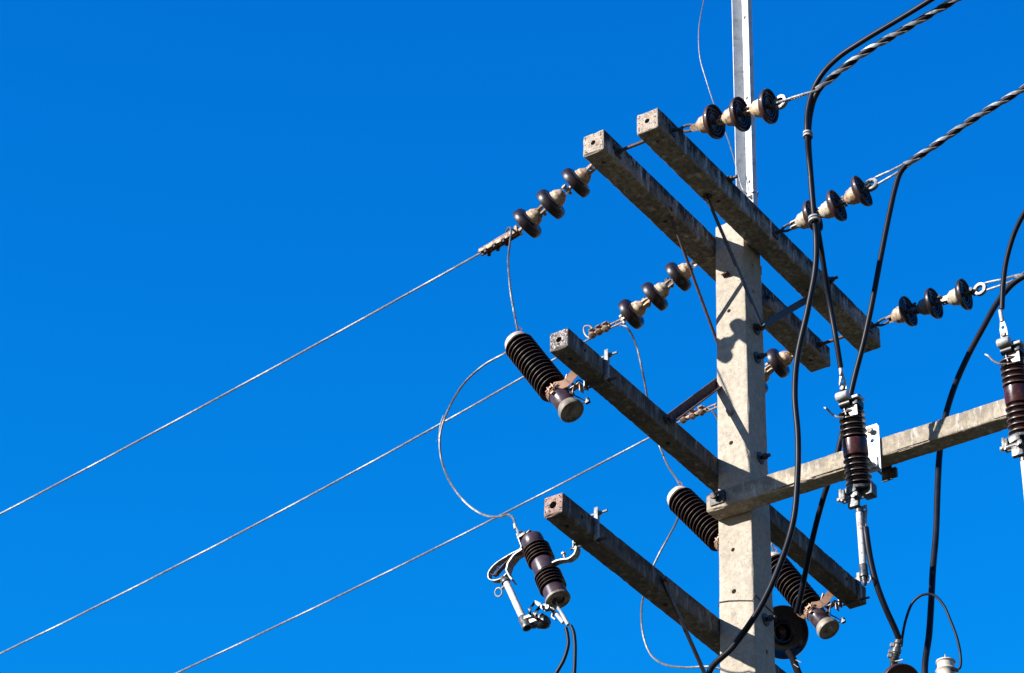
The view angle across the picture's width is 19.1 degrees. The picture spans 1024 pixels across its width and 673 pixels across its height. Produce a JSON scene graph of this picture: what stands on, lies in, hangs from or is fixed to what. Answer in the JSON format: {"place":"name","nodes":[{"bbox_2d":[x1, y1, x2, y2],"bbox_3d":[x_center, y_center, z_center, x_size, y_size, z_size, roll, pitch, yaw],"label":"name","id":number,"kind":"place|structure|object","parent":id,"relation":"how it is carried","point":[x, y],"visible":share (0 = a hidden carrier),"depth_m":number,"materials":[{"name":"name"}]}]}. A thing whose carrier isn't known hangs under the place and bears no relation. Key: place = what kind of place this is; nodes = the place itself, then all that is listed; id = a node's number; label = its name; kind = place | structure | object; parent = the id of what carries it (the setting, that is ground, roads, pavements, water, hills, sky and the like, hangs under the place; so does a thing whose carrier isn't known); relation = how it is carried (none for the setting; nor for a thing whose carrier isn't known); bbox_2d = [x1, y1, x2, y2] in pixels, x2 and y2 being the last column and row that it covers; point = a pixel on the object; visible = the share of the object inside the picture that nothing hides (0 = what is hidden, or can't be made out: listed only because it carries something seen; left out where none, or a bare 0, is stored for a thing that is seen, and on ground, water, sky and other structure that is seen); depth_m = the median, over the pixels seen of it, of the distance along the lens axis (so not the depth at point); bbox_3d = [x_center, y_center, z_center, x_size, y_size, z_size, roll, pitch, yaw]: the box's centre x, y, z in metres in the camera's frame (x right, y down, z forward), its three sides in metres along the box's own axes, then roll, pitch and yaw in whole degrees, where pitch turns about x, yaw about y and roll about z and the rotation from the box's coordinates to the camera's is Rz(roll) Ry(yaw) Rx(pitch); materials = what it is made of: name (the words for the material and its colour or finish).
{"place":"outdoors","nodes":[
{"label":"outdoors","id":0,"kind":"place"},
{"bbox_2d":[0,0,1023,672],"label":"sky","id":1,"kind":"structure","parent":0,"point":[196,196],"materials":[{"name":"blue"}]},
{"bbox_2d":[935,654,958,672],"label":"white bushing","id":2,"kind":"object","parent":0,"point":[944,664],"visible":1,"depth_m":12.66,"materials":[{"name":"ceramic"}]},
{"bbox_2d":[900,593,961,669],"bbox_3d":[1.748,1.245,12.779,0.262,0.378,0.037,-11,-36,18],"label":"insulated cable","id":3,"kind":"object","parent":2,"relation":"attached to","point":[948,616],"visible":1,"depth_m":12.82,"materials":[{"name":"black rubber"}]},
{"bbox_3d":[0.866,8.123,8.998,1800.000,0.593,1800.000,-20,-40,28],"label":"ground","id":4,"kind":"structure","parent":0,"visible":0},
{"bbox_2d":[716,223,776,672],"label":"concrete pole","id":5,"kind":"object","parent":4,"relation":"on","point":[745,569],"visible":0.91,"depth_m":14.12,"materials":[{"name":"concrete"}]},
{"bbox_2d":[544,493,785,672],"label":"crossarm","id":6,"kind":"object","parent":5,"relation":"attached to","point":[571,519],"visible":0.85,"depth_m":13.17,"materials":[{"name":"grey concrete"}]},
{"bbox_2d":[487,523,580,631],"bbox_3d":[0.090,1.023,13.030,0.459,0.587,0.124,-20,-40,28],"label":"fuse cutout","id":7,"kind":"object","parent":6,"relation":"attached to","point":[535,550],"visible":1,"depth_m":12.97,"materials":[{"name":"brown ceramic"}]},
{"bbox_2d":[555,627,569,672],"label":"insulated cable","id":8,"kind":"object","parent":7,"relation":"hanging from","point":[561,664],"visible":1,"depth_m":12.71,"materials":[{"name":"black rubber"}]},
{"bbox_2d":[569,625,576,672],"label":"insulated cable","id":9,"kind":"object","parent":7,"relation":"hanging from","point":[571,627],"visible":1,"depth_m":12.69,"materials":[{"name":"grey rubber"}]},
{"bbox_2d":[570,507,607,549],"bbox_3d":[0.324,0.817,12.973,0.185,0.164,0.038,-20,-40,28],"label":"arm clamp","id":10,"kind":"object","parent":6,"relation":"attached to","point":[597,513],"visible":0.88,"depth_m":12.95,"materials":[{"name":"metal"}]},
{"bbox_2d":[773,605,808,659],"bbox_3d":[1.256,1.394,14.325,0.227,0.245,0.230,-20,-40,28],"label":"bell insulator","id":11,"kind":"object","parent":6,"relation":"attached to","point":[791,631],"visible":0.66,"depth_m":14.33,"materials":[{"name":"brown ceramic"}]},
{"bbox_2d":[785,649,801,672],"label":"cable tail","id":12,"kind":"object","parent":11,"relation":"hanging from","point":[790,654],"visible":1,"depth_m":14.17},
{"bbox_2d":[660,575,705,672],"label":"crossarm brace","id":13,"kind":"object","parent":5,"relation":"attached to","point":[664,580],"visible":1,"depth_m":13.34,"materials":[{"name":"metal"}]},
{"bbox_2d":[664,378,721,423],"bbox_3d":[0.849,0.289,14.115,0.059,0.557,0.562,-18,-39,26],"label":"crossarm brace","id":14,"kind":"object","parent":5,"relation":"attached to","point":[681,410],"visible":1,"depth_m":14.07,"materials":[{"name":"metal"}]},
{"bbox_2d":[669,207,716,343],"bbox_3d":[0.874,-0.261,14.568,0.045,0.605,0.513,-20,-40,28],"label":"crossarm brace","id":15,"kind":"object","parent":5,"relation":"attached to","point":[693,276],"visible":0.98,"depth_m":14.56,"materials":[{"name":"metal"}]},
{"bbox_2d":[583,130,830,371],"bbox_3d":[0.981,-0.389,14.931,0.120,0.120,2.151,-20,-40,28],"label":"crossarm","id":16,"kind":"object","parent":5,"relation":"attached to","point":[629,177],"visible":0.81,"depth_m":14.64,"materials":[{"name":"concrete"}]},
{"bbox_2d":[478,164,595,255],"bbox_3d":[0.129,-0.610,14.375,0.675,0.323,0.166,-20,-40,28],"label":"insulator string","id":17,"kind":"object","parent":16,"relation":"attached to","point":[552,203],"visible":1,"depth_m":14.30,"materials":[{"name":"ceramic"}]},
{"bbox_2d":[0,251,483,514],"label":"line wire","id":18,"kind":"object","parent":17,"relation":"attached to","point":[261,374],"visible":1,"depth_m":14.97,"materials":[{"name":"metal"}]},
{"bbox_2d":[505,226,518,330],"bbox_3d":[-0.015,-0.248,14.102,0.058,0.781,0.262,12,-36,-15],"label":"jumper wire","id":19,"kind":"object","parent":17,"relation":"hanging from","point":[508,268],"visible":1,"depth_m":14.02,"materials":[{"name":"metal"}]},
{"bbox_2d":[583,261,697,338],"bbox_3d":[0.651,-0.183,15.046,0.715,0.283,0.166,-20,-40,28],"label":"insulator string","id":20,"kind":"object","parent":16,"relation":"attached to","point":[634,312],"visible":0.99,"depth_m":14.98,"materials":[{"name":"ceramic"}]},
{"bbox_2d":[0,338,590,654],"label":"line wire","id":21,"kind":"object","parent":20,"relation":"attached to","point":[295,503],"visible":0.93,"depth_m":15.83,"materials":[{"name":"metal"}]},
{"bbox_2d":[680,348,793,423],"bbox_3d":[1.167,0.252,15.715,0.702,0.272,0.166,-20,-40,28],"label":"insulator string","id":22,"kind":"object","parent":16,"relation":"attached to","point":[778,363],"visible":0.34,"depth_m":15.61,"materials":[{"name":"ceramic"}]},
{"bbox_2d":[176,421,679,672],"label":"line wire","id":23,"kind":"object","parent":22,"relation":"attached to","point":[470,530],"visible":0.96,"depth_m":16.44,"materials":[{"name":"metal"}]},
{"bbox_2d":[550,328,866,608],"bbox_3d":[0.958,0.656,14.191,0.099,0.100,2.690,-20,-40,28],"label":"crossarm","id":24,"kind":"object","parent":5,"relation":"attached to","point":[582,360],"visible":0.81,"depth_m":13.88,"materials":[{"name":"grey concrete"}]},
{"bbox_2d":[505,326,590,422],"bbox_3d":[0.160,0.157,13.586,0.450,0.582,0.142,-20,-40,28],"label":"surge arrester","id":25,"kind":"object","parent":24,"relation":"hanging from","point":[540,372],"visible":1,"depth_m":13.51,"materials":[{"name":"brown ceramic"}]},
{"bbox_2d":[437,351,515,522],"bbox_3d":[-0.164,0.496,13.602,0.450,0.933,0.032,-20,-40,28],"label":"jumper wire","id":26,"kind":"object","parent":25,"relation":"attached to","point":[440,433],"visible":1,"depth_m":13.76,"materials":[{"name":"metal"}]},
{"bbox_2d":[583,349,617,390],"bbox_3d":[0.384,0.148,13.486,0.185,0.164,0.038,-20,-40,28],"label":"arm clamp","id":27,"kind":"object","parent":24,"relation":"attached to","point":[606,358],"visible":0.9,"depth_m":13.46,"materials":[{"name":"metal"}]},
{"bbox_2d":[667,481,718,550],"bbox_3d":[0.947,0.877,14.347,0.486,0.559,0.142,-20,-40,28],"label":"surge arrester","id":28,"kind":"object","parent":24,"relation":"attached to","point":[688,507],"visible":0.66,"depth_m":14.38,"materials":[{"name":"brown ceramic"}]},
{"bbox_2d":[619,325,680,485],"bbox_3d":[0.661,0.364,14.846,0.309,0.928,0.132,9,-35,-10],"label":"jumper wire","id":29,"kind":"object","parent":28,"relation":"attached to","point":[643,376],"visible":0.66,"depth_m":14.96,"materials":[{"name":"metal"}]},
{"bbox_2d":[640,517,719,669],"bbox_3d":[0.809,1.201,14.241,0.486,0.934,0.048,-16,-38,24],"label":"jumper wire","id":30,"kind":"object","parent":28,"relation":"attached to","point":[641,611],"visible":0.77,"depth_m":14.27,"materials":[{"name":"metal"}]},
{"bbox_2d":[771,547,845,638],"bbox_3d":[1.448,1.262,15.138,0.450,0.582,0.142,-20,-40,28],"label":"surge arrester","id":31,"kind":"object","parent":24,"relation":"attached to","point":[824,623],"visible":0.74,"depth_m":15.03,"materials":[{"name":"brown ceramic"}]},
{"bbox_2d":[706,407,774,551],"bbox_3d":[1.163,0.743,15.560,0.351,0.853,0.047,9,-35,-11],"label":"jumper wire","id":32,"kind":"object","parent":31,"relation":"attached to","point":[713,412],"visible":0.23,"depth_m":15.72,"materials":[{"name":"metal"}]},
{"bbox_2d":[838,572,869,607],"bbox_3d":[1.674,1.250,15.037,0.185,0.154,0.038,-20,-40,28],"label":"arm clamp","id":33,"kind":"object","parent":24,"relation":"attached to","point":[859,594],"visible":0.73,"depth_m":15.00,"materials":[{"name":"metal"}]},
{"bbox_2d":[702,193,766,330],"bbox_3d":[1.054,-0.355,14.463,0.046,0.497,0.547,-20,-40,28],"label":"crossarm brace","id":34,"kind":"object","parent":5,"relation":"attached to","point":[707,197],"visible":1,"depth_m":14.46,"materials":[{"name":"metal"}]},
{"bbox_2d":[718,594,774,613],"bbox_3d":[1.054,1.230,13.713,0.193,0.047,0.193,-20,-40,28],"label":"binding wire","id":35,"kind":"object","parent":5,"relation":"attached to","point":[745,600],"visible":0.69,"depth_m":13.65,"materials":[{"name":"metal"}]},
{"bbox_2d":[732,0,762,313],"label":"steel mast","id":36,"kind":"object","parent":5,"relation":"attached to","point":[743,79],"visible":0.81,"depth_m":15.55,"materials":[{"name":"silver metal"}]},
{"bbox_2d":[698,0,747,194],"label":"jumper wire","id":37,"kind":"object","parent":36,"relation":"attached to","point":[712,97],"visible":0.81,"depth_m":15.68,"materials":[{"name":"metal"}]},
{"bbox_2d":[637,108,880,352],"bbox_3d":[1.223,-0.483,14.783,0.120,0.120,2.139,-20,-40,28],"label":"crossarm","id":38,"kind":"object","parent":5,"relation":"attached to","point":[691,164],"visible":0.9,"depth_m":14.62,"materials":[{"name":"concrete"}]},
{"bbox_2d":[614,128,673,158],"bbox_3d":[0.566,-0.890,14.210,0.450,0.055,0.055,-20,-40,28],"label":"tie rod","id":39,"kind":"object","parent":38,"relation":"attached to","point":[618,151],"visible":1,"depth_m":14.23,"materials":[{"name":"metal"}]},
{"bbox_2d":[669,88,787,138],"bbox_3d":[0.979,-0.989,13.937,0.641,0.196,0.166,-20,-40,28],"label":"insulator string","id":40,"kind":"object","parent":38,"relation":"attached to","point":[712,121],"visible":1,"depth_m":13.90,"materials":[{"name":"brown ceramic"}]},
{"bbox_2d":[727,175,737,183],"bbox_3d":[1.046,-0.751,14.483,0.053,0.030,0.040,-20,-40,28],"label":"bolt stub","id":41,"kind":"object","parent":38,"relation":"attached to","point":[730,179],"visible":1,"depth_m":14.47,"materials":[{"name":"metal"}]},
{"bbox_2d":[772,175,878,239],"bbox_3d":[1.496,-0.612,14.647,0.594,0.206,0.165,-20,-40,28],"label":"insulator string","id":42,"kind":"object","parent":38,"relation":"attached to","point":[859,190],"visible":0.82,"depth_m":14.59,"materials":[{"name":"brown ceramic"}]},
{"bbox_2d":[869,84,1023,185],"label":"helical grip","id":43,"kind":"object","parent":42,"relation":"attached to","point":[911,162],"visible":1,"depth_m":14.40,"materials":[{"name":"metal"}]},
{"bbox_2d":[828,276,837,283],"bbox_3d":[1.593,-0.285,15.142,0.053,0.030,0.040,-20,-40,28],"label":"bolt stub","id":44,"kind":"object","parent":38,"relation":"attached to","point":[832,279],"visible":0.87,"depth_m":15.13,"materials":[{"name":"metal"}]},
{"bbox_2d":[815,327,871,351],"bbox_3d":[1.633,0.018,15.494,0.450,0.055,0.055,-20,-40,28],"label":"tie rod","id":45,"kind":"object","parent":38,"relation":"attached to","point":[819,345],"visible":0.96,"depth_m":15.52,"materials":[{"name":"metal"}]},
{"bbox_2d":[869,278,986,333],"bbox_3d":[2.065,-0.148,15.252,0.682,0.178,0.165,-20,-40,28],"label":"insulator string","id":46,"kind":"object","parent":38,"relation":"attached to","point":[906,310],"visible":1,"depth_m":15.21,"materials":[{"name":"ceramic"}]},
{"bbox_2d":[976,272,1023,291],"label":"helical grip","id":47,"kind":"object","parent":46,"relation":"attached to","point":[1008,277],"visible":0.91,"depth_m":15.05,"materials":[{"name":"metal"}]},
{"bbox_2d":[921,273,1023,672],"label":"insulated cable","id":48,"kind":"object","parent":47,"relation":"attached to","point":[938,468],"visible":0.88,"depth_m":14.39,"materials":[{"name":"black rubber"}]},
{"bbox_2d":[762,294,770,304],"bbox_3d":[1.152,-0.089,14.911,0.043,0.513,0.419,-21,-40,30],"label":"crossarm brace","id":49,"kind":"object","parent":5,"relation":"attached to","point":[766,298],"visible":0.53,"depth_m":15.14,"materials":[{"name":"metal"}]},
{"bbox_2d":[756,295,814,330],"bbox_3d":[1.327,-0.118,14.798,0.043,0.503,0.538,-21,-40,29],"label":"crossarm brace","id":50,"kind":"object","parent":5,"relation":"attached to","point":[779,315],"visible":0.7,"depth_m":14.78,"materials":[{"name":"metal"}]},
{"bbox_2d":[706,398,1008,519],"bbox_3d":[2.020,0.366,13.287,2.716,0.100,0.139,-20,-40,28],"label":"crossarm","id":51,"kind":"object","parent":5,"relation":"attached to","point":[946,432],"visible":0.84,"depth_m":13.51,"materials":[{"name":"concrete"}]},
{"bbox_2d":[824,367,897,585],"bbox_3d":[1.549,0.668,13.215,0.173,1.030,0.527,-20,-40,28],"label":"fuse cutout","id":52,"kind":"object","parent":51,"relation":"attached to","point":[862,456],"visible":1,"depth_m":13.16,"materials":[{"name":"ceramic"}]},
{"bbox_2d":[804,0,934,367],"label":"insulated cable","id":53,"kind":"object","parent":52,"relation":"attached to","point":[860,42],"visible":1,"depth_m":13.56,"materials":[{"name":"black rubber"}]},
{"bbox_2d":[803,130,812,139],"bbox_3d":[1.321,-0.899,13.613,0.043,0.025,0.050,-20,-40,28],"label":"cable tie","id":54,"kind":"object","parent":53,"relation":"attached to","point":[808,133],"visible":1,"depth_m":13.60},
{"bbox_2d":[775,0,961,103],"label":"helical grip","id":55,"kind":"object","parent":53,"relation":"attached to","point":[820,86],"visible":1,"depth_m":13.63,"materials":[{"name":"metal"}]},
{"bbox_2d":[706,2,956,672],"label":"insulated cable","id":56,"kind":"object","parent":55,"relation":"hanging from","point":[721,657],"visible":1,"depth_m":13.20,"materials":[{"name":"black rubber"}]},
{"bbox_2d":[808,213,819,224],"bbox_3d":[1.334,-0.517,13.465,0.055,0.028,0.050,-20,-40,28],"label":"cable tie","id":57,"kind":"object","parent":56,"relation":"attached to","point":[811,217],"visible":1,"depth_m":13.45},
{"bbox_2d":[863,526,900,638],"bbox_3d":[1.568,1.046,12.909,0.209,0.478,0.032,29,-43,-34],"label":"insulated cable","id":58,"kind":"object","parent":52,"relation":"hanging from","point":[880,595],"visible":1,"depth_m":12.86,"materials":[{"name":"black rubber"}]},
{"bbox_2d":[887,637,902,665],"bbox_3d":[1.597,1.406,12.765,0.101,0.321,0.045,-20,-40,28],"label":"cable connector","id":59,"kind":"object","parent":58,"relation":"attached to","point":[894,653],"visible":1,"depth_m":12.80,"materials":[{"name":"metal"}]},
{"bbox_2d":[884,663,917,672],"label":"bell insulator","id":60,"kind":"object","parent":59,"relation":"attached to","point":[900,668],"visible":1,"depth_m":12.72,"materials":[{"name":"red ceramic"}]},
{"bbox_2d":[984,309,1023,492],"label":"fuse cutout","id":61,"kind":"object","parent":51,"relation":"attached to","point":[1011,362],"visible":1,"depth_m":12.80,"materials":[{"name":"ceramic"}]},
{"bbox_2d":[999,209,1023,309],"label":"insulated cable","id":62,"kind":"object","parent":61,"relation":"attached to","point":[1007,257],"visible":1,"depth_m":13.00,"materials":[{"name":"black rubber"}]},
{"bbox_3d":[1.337,1.286,14.161,0.046,0.053,0.035,-20,-40,28],"label":"cable lug","id":63,"kind":"object","parent":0,"visible":0},
{"bbox_2d":[794,85,1023,613],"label":"insulated cable","id":64,"kind":"object","parent":63,"relation":"attached to","point":[899,174],"visible":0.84,"depth_m":14.15,"materials":[{"name":"black rubber"}]}
]}

